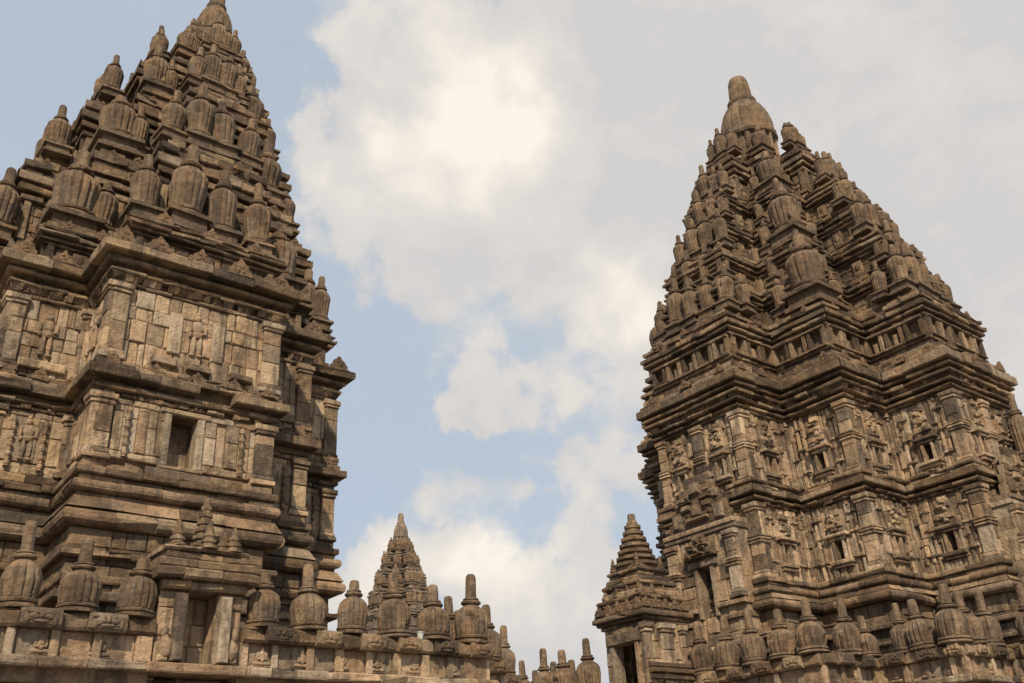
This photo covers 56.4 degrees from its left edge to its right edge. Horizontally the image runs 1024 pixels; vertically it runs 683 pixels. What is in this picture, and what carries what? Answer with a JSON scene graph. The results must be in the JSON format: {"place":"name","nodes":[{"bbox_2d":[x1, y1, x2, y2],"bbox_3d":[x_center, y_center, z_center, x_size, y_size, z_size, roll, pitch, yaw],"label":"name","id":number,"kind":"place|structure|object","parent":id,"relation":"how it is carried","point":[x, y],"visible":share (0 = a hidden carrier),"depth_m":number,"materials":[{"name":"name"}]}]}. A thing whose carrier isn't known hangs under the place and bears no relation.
{"place":"outdoors","nodes":[
{"label":"outdoors","id":0,"kind":"place"},
{"bbox_2d":[366,513,427,636],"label":"stone temple","id":1,"kind":"structure","parent":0,"point":[400,558],"depth_m":115.41,"materials":[{"name":"brown stone"}]},
{"bbox_2d":[0,0,1023,682],"label":"sky","id":2,"kind":"structure","parent":0,"point":[492,199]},
{"label":"ground","id":3,"kind":"structure","parent":0,"visible":0},
{"bbox_2d":[0,0,355,682],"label":"stone temple","id":4,"kind":"structure","parent":3,"relation":"on","point":[167,343],"depth_m":33.73,"materials":[{"name":"brown stone"}]},
{"bbox_2d":[0,520,521,682],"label":"temple parapet","id":5,"kind":"structure","parent":4,"relation":"on","point":[75,635],"depth_m":24.94,"materials":[{"name":"brown stone"}]},
{"bbox_2d":[145,497,259,680],"bbox_3d":[-8.106,6.230,24.758,2.653,4.687,1.551,17,-33,-34],"label":"niche shrine","id":6,"kind":"object","parent":5,"relation":"on","point":[204,582],"visible":0.99,"depth_m":24.27,"materials":[{"name":"brown stone"}]},
{"bbox_2d":[416,631,423,639],"bbox_3d":[-2.660,8.534,27.698,0.223,0.216,0.223,17,-33,-34],"label":"pot","id":7,"kind":"object","parent":5,"relation":"on","point":[420,634],"visible":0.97,"depth_m":27.64,"materials":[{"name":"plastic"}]},
{"bbox_2d":[592,514,695,682],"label":"gate pavilion","id":8,"kind":"structure","parent":3,"relation":"on","point":[643,615],"depth_m":37.70,"materials":[{"name":"brown stone"}]},
{"bbox_2d":[636,76,1023,676],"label":"stone temple","id":9,"kind":"structure","parent":3,"relation":"on","point":[828,414],"depth_m":44.19,"materials":[{"name":"brown stone"}]},
{"bbox_2d":[519,584,1023,682],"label":"temple parapet","id":10,"kind":"structure","parent":9,"relation":"on","point":[966,646],"depth_m":34.32,"materials":[{"name":"brown stone"}]}
]}

